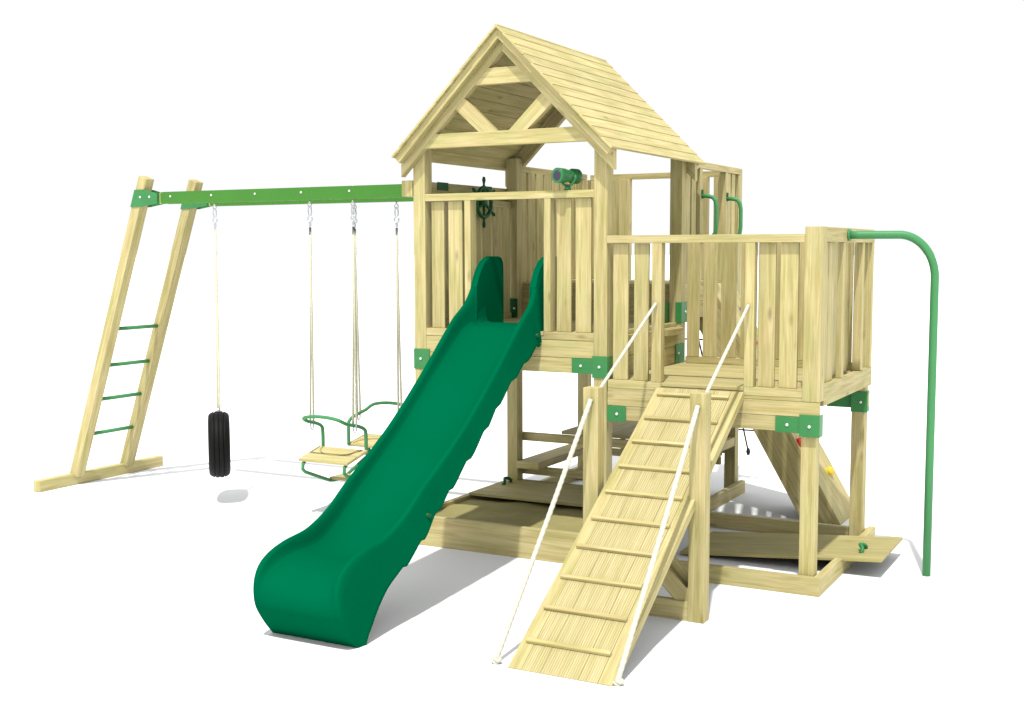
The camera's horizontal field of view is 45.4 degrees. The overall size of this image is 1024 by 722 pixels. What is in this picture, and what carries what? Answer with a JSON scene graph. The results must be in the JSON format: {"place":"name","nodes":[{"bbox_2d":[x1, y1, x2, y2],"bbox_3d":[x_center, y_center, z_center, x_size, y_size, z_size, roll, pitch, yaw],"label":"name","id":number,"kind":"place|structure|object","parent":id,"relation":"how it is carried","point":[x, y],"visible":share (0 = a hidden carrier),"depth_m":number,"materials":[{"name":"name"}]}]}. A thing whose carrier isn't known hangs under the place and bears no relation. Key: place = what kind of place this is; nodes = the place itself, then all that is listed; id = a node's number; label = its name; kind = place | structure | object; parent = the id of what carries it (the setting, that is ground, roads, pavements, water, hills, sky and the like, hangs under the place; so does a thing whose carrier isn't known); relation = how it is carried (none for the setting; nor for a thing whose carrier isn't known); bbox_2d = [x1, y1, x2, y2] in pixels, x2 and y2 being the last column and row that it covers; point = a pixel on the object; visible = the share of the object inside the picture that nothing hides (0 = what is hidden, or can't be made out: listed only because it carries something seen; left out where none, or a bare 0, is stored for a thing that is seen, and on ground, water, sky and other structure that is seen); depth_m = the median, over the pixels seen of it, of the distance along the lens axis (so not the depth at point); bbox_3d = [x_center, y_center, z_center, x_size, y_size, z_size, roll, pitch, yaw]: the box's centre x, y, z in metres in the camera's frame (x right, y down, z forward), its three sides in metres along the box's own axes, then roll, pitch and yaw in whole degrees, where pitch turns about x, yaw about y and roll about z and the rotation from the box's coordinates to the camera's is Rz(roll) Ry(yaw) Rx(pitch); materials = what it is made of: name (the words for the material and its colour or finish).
{"place":"outdoors","nodes":[
{"label":"outdoors","id":0,"kind":"place"},
{"bbox_2d":[0,255,1023,721],"bbox_3d":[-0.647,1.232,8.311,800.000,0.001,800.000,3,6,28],"label":"ground","id":1,"kind":"structure","parent":0,"point":[128,597],"depth_m":8.53,"materials":[{"name":"white"}]},
{"bbox_2d":[33,176,413,491],"bbox_3d":[-2.004,-0.186,9.736,3.661,2.573,1.405,3,6,28],"label":"swing frame","id":2,"kind":"object","parent":1,"relation":"on","point":[192,198],"visible":0.83,"depth_m":10.16,"materials":[{"name":"brown wood"}]},
{"bbox_2d":[208,203,230,477],"bbox_3d":[-2.307,-0.154,9.569,0.166,2.149,0.524,-1,5,-14],"label":"tyre swing","id":3,"kind":"object","parent":2,"relation":"hanging from","point":[219,456],"visible":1,"depth_m":9.47,"materials":[{"name":"rubber"}]},
{"bbox_2d":[299,199,402,481],"bbox_3d":[-1.173,-0.133,9.281,0.472,2.144,0.941,3,6,28],"label":"glider swing","id":4,"kind":"object","parent":2,"relation":"hanging from","point":[345,457],"visible":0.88,"depth_m":9.12,"materials":[{"name":"brown wood"}]},
{"bbox_2d":[253,256,556,647],"bbox_3d":[-0.486,0.368,7.121,0.571,1.933,2.522,3,6,28],"label":"slide","id":5,"kind":"object","parent":1,"relation":"on","point":[330,573],"visible":0.99,"depth_m":6.87,"materials":[{"name":"green plastic"}]},
{"bbox_2d":[419,493,582,562],"bbox_3d":[0.296,1.105,8.577,1.490,0.200,1.470,3,6,28],"label":"sandpit","id":6,"kind":"object","parent":1,"relation":"on","point":[494,526],"visible":0.36,"depth_m":8.10,"materials":[{"name":"brown wood"}]},
{"bbox_2d":[469,476,582,506],"bbox_3d":[0.454,0.942,8.859,1.400,0.068,0.649,3,6,28],"label":"sandpit cover","id":7,"kind":"object","parent":6,"relation":"on","point":[533,490],"visible":0.62,"depth_m":8.93,"materials":[{"name":"brown wood"}]},
{"bbox_2d":[391,24,705,485],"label":"play tower","id":8,"kind":"structure","parent":1,"relation":"on","point":[508,101],"depth_m":7.96,"materials":[{"name":"brown wood"}]},
{"bbox_2d":[472,177,495,227],"bbox_3d":[-0.218,-1.134,8.757,0.080,0.361,0.322,3,6,28],"label":"ship wheel","id":9,"kind":"object","parent":8,"relation":"attached to","point":[480,204],"visible":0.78,"depth_m":8.73,"materials":[{"name":"green plastic"}]},
{"bbox_2d":[551,168,582,189],"bbox_3d":[0.343,-1.126,7.590,0.145,0.136,0.207,3,6,28],"label":"telescope","id":10,"kind":"object","parent":8,"relation":"on","point":[562,176],"visible":1,"depth_m":7.55,"materials":[{"name":"green plastic"}]},
{"bbox_2d":[517,420,721,478],"bbox_3d":[0.868,0.805,9.622,1.310,0.605,1.278,3,6,28],"label":"picnic table","id":11,"kind":"object","parent":8,"relation":"attached to","point":[538,464],"visible":0.23,"depth_m":9.36,"materials":[{"name":"brown wood"}]},
{"bbox_2d":[508,386,743,686],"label":"access ramp","id":12,"kind":"structure","parent":1,"relation":"on","point":[579,627],"depth_m":6.43,"materials":[{"name":"brown wood"}]},
{"bbox_2d":[491,302,656,664],"bbox_3d":[0.381,0.551,6.600,0.059,1.666,1.888,3,6,30],"label":"rope handrail","id":13,"kind":"object","parent":12,"relation":"attached to","point":[496,659],"visible":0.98,"depth_m":6.33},
{"bbox_2d":[613,304,749,686],"bbox_3d":[0.918,0.576,6.312,0.058,1.666,1.887,3,6,28],"label":"rope handrail","id":14,"kind":"object","parent":12,"relation":"attached to","point":[618,681],"visible":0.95,"depth_m":6.02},
{"bbox_2d":[522,162,744,511],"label":"tower","id":15,"kind":"structure","parent":1,"relation":"on","point":[727,179],"depth_m":9.64,"materials":[{"name":"brown wood"}]},
{"bbox_2d":[701,190,718,234],"bbox_3d":[1.442,-1.052,8.912,0.127,0.390,0.031,3,6,28],"label":"grab handle","id":16,"kind":"object","parent":15,"relation":"attached to","point":[716,206],"visible":0.81,"depth_m":8.88,"materials":[{"name":"green paint"}]},
{"bbox_2d":[685,338,753,454],"bbox_3d":[1.647,0.117,10.336,1.058,1.403,0.576,3,6,28],"label":"climbing net","id":17,"kind":"object","parent":15,"relation":"hanging from","point":[748,449],"visible":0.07,"depth_m":10.43,"materials":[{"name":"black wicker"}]},
{"bbox_2d":[727,193,742,233],"bbox_3d":[1.712,-1.099,9.414,0.127,0.390,0.031,3,6,28],"label":"grab handle","id":18,"kind":"object","parent":15,"relation":"attached to","point":[739,202],"visible":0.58,"depth_m":9.38,"materials":[{"name":"green paint"}]},
{"bbox_2d":[607,226,875,596],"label":"side platform","id":19,"kind":"structure","parent":1,"relation":"on","point":[813,354],"depth_m":7.36,"materials":[{"name":"brown wood"}]},
{"bbox_2d":[700,283,849,524],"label":"climbing wall","id":20,"kind":"structure","parent":1,"relation":"on","point":[782,450],"depth_m":8.98,"materials":[{"name":"brown wood"}]},
{"bbox_2d":[680,531,902,561],"bbox_3d":[1.801,1.169,7.914,1.280,0.068,0.649,-2,4,28],"label":"sandpit cover","id":21,"kind":"object","parent":1,"relation":"on","point":[829,547],"visible":0.81,"depth_m":7.84,"materials":[{"name":"brown wood"}]},
{"bbox_2d":[847,229,938,576],"bbox_3d":[2.277,0.256,7.394,0.532,2.094,0.069,1,5,15],"label":"fireman pole","id":22,"kind":"object","parent":1,"relation":"on","point":[922,245],"visible":1,"depth_m":7.32,"materials":[{"name":"green metal"}]},
{"bbox_2d":[0,0,1023,255],"label":"sky","id":23,"kind":"structure","parent":0,"point":[877,115],"materials":[{"name":"white"}]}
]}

